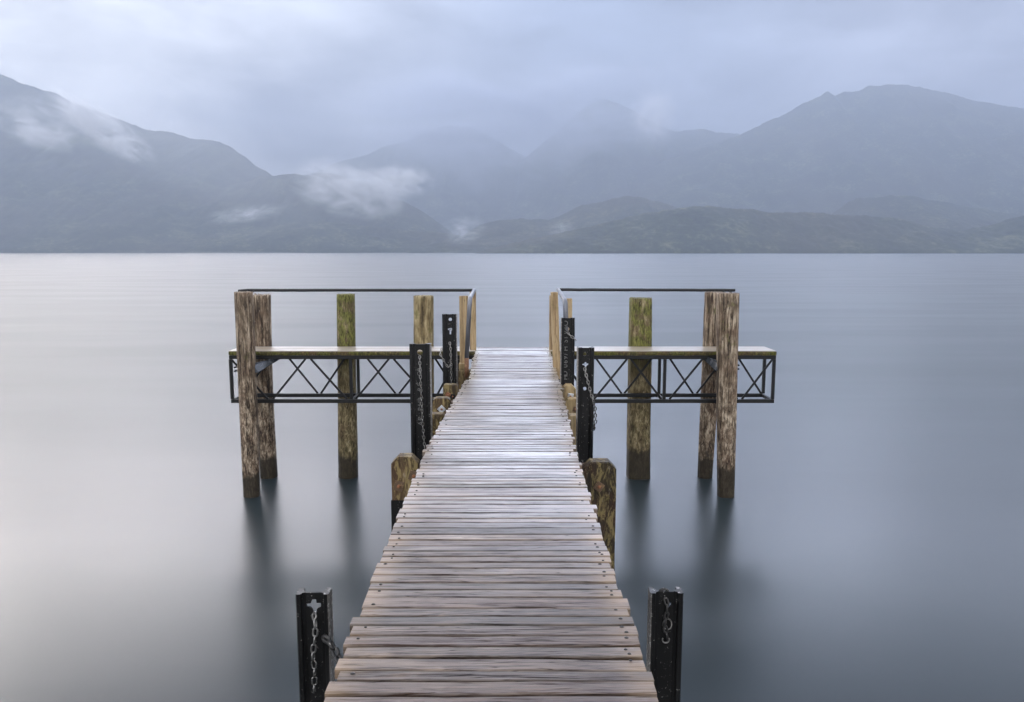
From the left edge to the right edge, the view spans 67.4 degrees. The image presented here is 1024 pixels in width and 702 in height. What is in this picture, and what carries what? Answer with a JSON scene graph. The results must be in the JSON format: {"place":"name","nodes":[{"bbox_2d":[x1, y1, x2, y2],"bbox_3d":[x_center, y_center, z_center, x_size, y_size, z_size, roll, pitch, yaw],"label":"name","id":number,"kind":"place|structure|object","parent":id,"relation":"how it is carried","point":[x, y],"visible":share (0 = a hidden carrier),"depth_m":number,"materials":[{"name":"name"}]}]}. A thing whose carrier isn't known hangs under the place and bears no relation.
{"place":"outdoors","nodes":[
{"label":"outdoors","id":0,"kind":"place"},
{"bbox_2d":[0,74,407,252],"bbox_3d":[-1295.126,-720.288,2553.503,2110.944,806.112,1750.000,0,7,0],"label":"mountain","id":1,"kind":"structure","parent":0,"point":[75,178],"depth_m":2345.38,"materials":[{"name":"grey stone"}]},
{"bbox_2d":[17,221,519,252],"bbox_3d":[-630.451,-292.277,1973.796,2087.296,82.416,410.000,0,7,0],"label":"hill","id":2,"kind":"structure","parent":0,"point":[317,237],"depth_m":1857.15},
{"bbox_2d":[190,173,453,234],"bbox_3d":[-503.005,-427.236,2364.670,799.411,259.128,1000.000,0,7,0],"label":"hill","id":3,"kind":"structure","parent":0,"point":[267,202],"depth_m":2256.57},
{"bbox_2d":[303,125,524,235],"bbox_3d":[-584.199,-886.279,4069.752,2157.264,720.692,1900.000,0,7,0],"label":"mountain","id":4,"kind":"structure","parent":0,"point":[456,180],"depth_m":3939.91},
{"bbox_2d":[0,253,1023,701],"bbox_3d":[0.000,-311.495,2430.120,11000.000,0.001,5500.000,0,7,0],"label":"lake","id":5,"kind":"structure","parent":0,"point":[858,537],"depth_m":14.31,"materials":[{"name":"liquid"}]},
{"bbox_2d":[234,291,260,497],"bbox_3d":[-4.338,1.075,12.664,0.297,4.107,0.296,0,7,0],"label":"mooring pile","id":6,"kind":"object","parent":5,"relation":"in","point":[246,352],"visible":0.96,"depth_m":12.51,"materials":[{"name":"brown wood"}]},
{"bbox_2d":[238,288,475,377],"bbox_3d":[-2.544,-0.337,11.725,3.983,1.140,2.206,0,7,0],"label":"handrail","id":7,"kind":"object","parent":6,"relation":"attached to","point":[467,338],"visible":0.94,"depth_m":12.70,"materials":[{"name":"grey metal"}]},
{"bbox_2d":[253,293,277,478],"bbox_3d":[-4.410,0.980,13.739,0.335,4.018,0.324,0,7,0],"label":"mooring pile","id":8,"kind":"object","parent":5,"relation":"in","point":[266,417],"visible":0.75,"depth_m":13.61,"materials":[{"name":"brown wood"}]},
{"bbox_2d":[296,587,334,701],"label":"mooring post","id":9,"kind":"object","parent":5,"relation":"in","point":[325,670],"visible":0.91,"depth_m":4.92,"materials":[{"name":"black metal"}]},
{"bbox_2d":[310,611,318,693],"bbox_3d":[-1.265,1.930,4.905,0.054,0.536,0.078,-4,8,-27],"label":"chain","id":10,"kind":"object","parent":9,"relation":"hanging from","point":[315,645],"visible":1,"depth_m":4.88,"materials":[{"name":"metal"}]},
{"bbox_2d":[321,634,342,663],"bbox_3d":[-1.078,1.909,4.765,0.065,0.182,0.402,-5,9,-35],"label":"chain","id":11,"kind":"object","parent":9,"relation":"hanging from","point":[327,640],"visible":0.53,"depth_m":4.82,"materials":[{"name":"grey metal"}]},
{"bbox_2d":[337,293,357,478],"bbox_3d":[-2.958,0.981,13.762,0.381,4.010,0.357,0,7,0],"label":"mooring pile","id":12,"kind":"object","parent":5,"relation":"in","point":[347,436],"visible":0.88,"depth_m":13.62,"materials":[{"name":"wood"}]},
{"bbox_2d":[391,499,403,529],"bbox_3d":[-0.897,2.631,6.987,0.334,2.682,0.140,0,7,0],"label":"support post","id":13,"kind":"object","parent":5,"relation":"in","point":[396,506],"visible":0.16,"depth_m":6.75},
{"bbox_2d":[391,453,419,499],"bbox_3d":[-0.928,1.110,6.748,0.250,0.391,0.183,0,7,0],"label":"fender timber","id":14,"kind":"object","parent":13,"relation":"on","point":[405,467],"visible":0.69,"depth_m":6.69,"materials":[{"name":"brown wood"}]},
{"bbox_2d":[409,343,432,460],"bbox_3d":[-0.928,1.869,8.036,0.214,3.924,0.104,0,7,0],"label":"mooring post","id":15,"kind":"object","parent":5,"relation":"in","point":[417,446],"visible":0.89,"depth_m":7.82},
{"bbox_2d":[418,355,425,448],"bbox_3d":[-0.905,0.630,7.828,0.087,1.176,0.066,0,7,0],"label":"chain","id":16,"kind":"object","parent":15,"relation":"hanging from","point":[421,400],"visible":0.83,"depth_m":7.79,"materials":[{"name":"metal"}]},
{"bbox_2d":[413,295,433,411],"bbox_3d":[-1.587,0.993,13.765,0.415,3.985,0.376,0,7,0],"label":"mooring pile","id":17,"kind":"object","parent":5,"relation":"in","point":[423,319],"visible":0.34,"depth_m":13.43,"materials":[{"name":"brown wood"}]},
{"bbox_2d":[442,314,457,385],"bbox_3d":[-0.879,1.448,11.077,0.204,3.976,0.104,0,7,0],"label":"mooring post","id":18,"kind":"object","parent":5,"relation":"in","point":[447,337],"visible":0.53,"depth_m":10.84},
{"bbox_2d":[439,347,452,367],"bbox_3d":[-0.941,0.101,10.848,0.199,0.286,0.087,5,9,33],"label":"chain","id":19,"kind":"object","parent":18,"relation":"hanging from","point":[447,366],"visible":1,"depth_m":10.84,"materials":[{"name":"metal"}]},
{"bbox_2d":[449,342,452,382],"bbox_3d":[-0.870,0.224,10.872,0.037,0.716,0.079,-4,9,-31],"label":"chain","id":20,"kind":"object","parent":18,"relation":"hanging from","point":[450,362],"visible":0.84,"depth_m":10.84,"materials":[{"name":"metal"}]},
{"bbox_2d":[324,347,658,701],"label":"jetty walkway","id":21,"kind":"structure","parent":5,"relation":"in","point":[493,579],"depth_m":3.93,"materials":[{"name":"grey wood"}]},
{"bbox_2d":[432,412,444,435],"bbox_3d":[-0.832,1.220,8.548,0.172,1.078,0.140,0,7,0],"label":"fender timber","id":22,"kind":"object","parent":21,"relation":"attached to","point":[437,417],"visible":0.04,"depth_m":8.42,"materials":[{"name":"brown wood"}]},
{"bbox_2d":[433,396,450,413],"bbox_3d":[-0.842,1.110,9.269,0.213,1.111,0.183,0,7,0],"label":"fender timber","id":23,"kind":"object","parent":21,"relation":"attached to","point":[441,403],"visible":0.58,"depth_m":9.16,"materials":[{"name":"wood"}]},
{"bbox_2d":[443,383,457,400],"bbox_3d":[-0.814,0.988,10.261,0.193,1.097,0.183,0,7,0],"label":"fender timber","id":24,"kind":"object","parent":21,"relation":"attached to","point":[450,390],"visible":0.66,"depth_m":10.15,"materials":[{"name":"brown wood"}]},
{"bbox_2d":[458,369,470,391],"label":"bearer beam","id":25,"kind":"structure","parent":21,"relation":"attached to","point":[461,378],"depth_m":11.30,"materials":[{"name":"brown wood"}]},
{"bbox_2d":[459,363,463,369],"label":"timber block","id":26,"kind":"structure","parent":25,"relation":"on","point":[461,366],"depth_m":11.33,"materials":[{"name":"brown wood"}]},
{"bbox_2d":[459,296,467,362],"bbox_3d":[-0.714,-0.304,11.405,0.125,1.033,0.100,0,7,0],"label":"timber post","id":27,"kind":"object","parent":26,"relation":"on","point":[463,300],"visible":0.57,"depth_m":11.34,"materials":[{"name":"brown wood"}]},
{"bbox_2d":[228,346,776,402],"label":"landing platform","id":28,"kind":"structure","parent":21,"relation":"attached to","point":[707,354],"depth_m":12.93,"materials":[{"name":"metal"}]},
{"bbox_2d":[470,292,475,349],"bbox_3d":[-0.657,-0.484,12.945,0.102,1.054,0.100,0,7,0],"label":"timber post","id":29,"kind":"object","parent":28,"relation":"on","point":[473,332],"visible":0.65,"depth_m":12.90,"materials":[{"name":"brown wood"}]},
{"bbox_2d":[549,295,551,349],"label":"timber post","id":30,"kind":"object","parent":28,"relation":"on","point":[550,337],"visible":0.48,"depth_m":12.91,"materials":[{"name":"brown wood"}]},
{"bbox_2d":[550,292,559,378],"bbox_3d":[0.626,-0.222,11.028,0.151,1.252,0.131,0,7,0],"label":"timber post","id":31,"kind":"object","parent":21,"relation":"on","point":[555,330],"visible":0.91,"depth_m":10.96,"materials":[{"name":"brown wood"}]},
{"bbox_2d":[562,383,575,399],"bbox_3d":[0.709,1.014,9.659,0.176,1.202,0.183,0,7,0],"label":"fender timber","id":32,"kind":"object","parent":21,"relation":"attached to","point":[569,389],"visible":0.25,"depth_m":9.54,"materials":[{"name":"wood"}]},
{"bbox_2d":[566,298,571,317],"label":"timber post","id":33,"kind":"object","parent":21,"relation":"on","point":[569,300],"visible":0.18,"depth_m":11.41,"materials":[{"name":"brown wood"}]},
{"bbox_2d":[564,397,575,412],"bbox_3d":[0.722,1.112,9.319,0.171,1.095,0.183,0,7,0],"label":"fender timber","id":34,"kind":"object","parent":21,"relation":"attached to","point":[570,404],"visible":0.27,"depth_m":9.21,"materials":[{"name":"brown wood"}]},
{"bbox_2d":[568,413,575,444],"bbox_3d":[0.689,1.229,8.550,0.143,1.060,0.140,0,7,0],"label":"fender timber","id":35,"kind":"object","parent":21,"relation":"attached to","point":[572,417],"visible":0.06,"depth_m":8.43,"materials":[{"name":"brown wood"}]},
{"bbox_2d":[560,317,574,385],"bbox_3d":[0.699,1.576,9.893,0.174,4.027,0.104,0,7,0],"label":"mooring post","id":36,"kind":"object","parent":5,"relation":"in","point":[567,349],"visible":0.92,"depth_m":9.66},
{"bbox_2d":[576,346,593,462],"bbox_3d":[0.746,1.887,8.038,0.171,3.886,0.104,0,7,0],"label":"mooring post","id":37,"kind":"object","parent":5,"relation":"in","point":[584,423],"visible":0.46,"depth_m":7.84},
{"bbox_2d":[583,367,596,430],"bbox_3d":[0.803,0.493,7.813,0.144,0.662,0.108,-3,8,-20],"label":"chain","id":38,"kind":"object","parent":37,"relation":"hanging from","point":[594,427],"visible":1,"depth_m":7.78,"materials":[{"name":"metal"}]},
{"bbox_2d":[582,458,615,571],"bbox_3d":[0.751,1.621,6.673,0.280,1.367,0.183,0,7,0],"label":"fender timber","id":39,"kind":"object","parent":5,"relation":"in","point":[599,474],"visible":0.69,"depth_m":6.58,"materials":[{"name":"brown wood"}]},
{"bbox_2d":[626,297,651,479],"bbox_3d":[2.291,1.009,13.767,0.436,3.952,0.417,0,7,0],"label":"mooring pile","id":40,"kind":"object","parent":5,"relation":"in","point":[638,414],"visible":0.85,"depth_m":13.58,"materials":[{"name":"green wood"}]},
{"bbox_2d":[646,586,683,701],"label":"mooring post","id":41,"kind":"object","parent":5,"relation":"in","point":[663,662],"visible":0.89,"depth_m":4.92,"materials":[{"name":"black metal"}]},
{"bbox_2d":[659,587,668,591],"bbox_3d":[0.966,1.549,4.900,0.105,0.084,0.022,0,7,0],"label":"shackle","id":42,"kind":"object","parent":41,"relation":"attached to","point":[663,589],"visible":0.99,"depth_m":4.89,"materials":[{"name":"grey metal"}]},
{"bbox_2d":[662,597,669,640],"bbox_3d":[0.981,1.708,4.891,0.044,0.288,0.036,0,7,0],"label":"chain","id":43,"kind":"object","parent":41,"relation":"hanging from","point":[665,618],"visible":1,"depth_m":4.88,"materials":[{"name":"grey metal"}]},
{"bbox_2d":[697,292,720,478],"bbox_3d":[3.547,0.963,13.738,0.386,4.053,0.358,0,7,0],"label":"mooring pile","id":44,"kind":"object","parent":5,"relation":"in","point":[707,424],"visible":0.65,"depth_m":13.62,"materials":[{"name":"brown wood"}]},
{"bbox_2d":[716,292,739,497],"bbox_3d":[3.514,1.083,12.663,0.415,4.089,0.363,0,7,0],"label":"mooring pile","id":45,"kind":"object","parent":5,"relation":"in","point":[727,319],"visible":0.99,"depth_m":12.48,"materials":[{"name":"brown wood"}]},
{"bbox_2d":[556,288,734,330],"bbox_3d":[2.178,-0.311,11.401,3.032,1.127,2.856,0,7,0],"label":"handrail","id":46,"kind":"object","parent":45,"relation":"attached to","point":[565,302],"visible":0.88,"depth_m":12.70,"materials":[{"name":"grey metal"}]},
{"bbox_2d":[0,0,1023,175],"label":"sky","id":47,"kind":"structure","parent":0,"point":[301,87],"materials":[{"name":"grey"}]},
{"bbox_2d":[435,196,676,252],"bbox_3d":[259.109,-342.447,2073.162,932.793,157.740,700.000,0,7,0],"label":"hill","id":48,"kind":"structure","parent":0,"point":[580,216],"depth_m":2022.35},
{"bbox_2d":[495,98,739,220],"bbox_3d":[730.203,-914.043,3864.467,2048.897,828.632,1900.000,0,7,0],"label":"mountain","id":49,"kind":"structure","parent":0,"point":[601,150],"depth_m":3766.55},
{"bbox_2d":[476,205,1023,253],"bbox_3d":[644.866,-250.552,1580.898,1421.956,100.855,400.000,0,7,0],"label":"hill","id":50,"kind":"structure","parent":0,"point":[707,229],"depth_m":1462.89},
{"bbox_2d":[625,84,1023,213],"bbox_3d":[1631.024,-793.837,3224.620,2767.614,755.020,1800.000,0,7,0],"label":"mountain","id":51,"kind":"structure","parent":0,"point":[828,152],"depth_m":3080.99,"materials":[{"name":"grey stone"}]},
{"bbox_2d":[833,195,1023,229],"bbox_3d":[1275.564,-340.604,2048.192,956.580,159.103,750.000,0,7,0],"label":"hill","id":52,"kind":"structure","parent":0,"point":[929,213],"depth_m":2021.47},
{"bbox_2d":[989,133,1023,191],"bbox_3d":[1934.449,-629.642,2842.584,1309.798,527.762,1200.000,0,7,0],"label":"mountain","id":53,"kind":"structure","parent":0,"point":[1010,147],"depth_m":2941.56,"materials":[{"name":"grey stone"}]}
]}

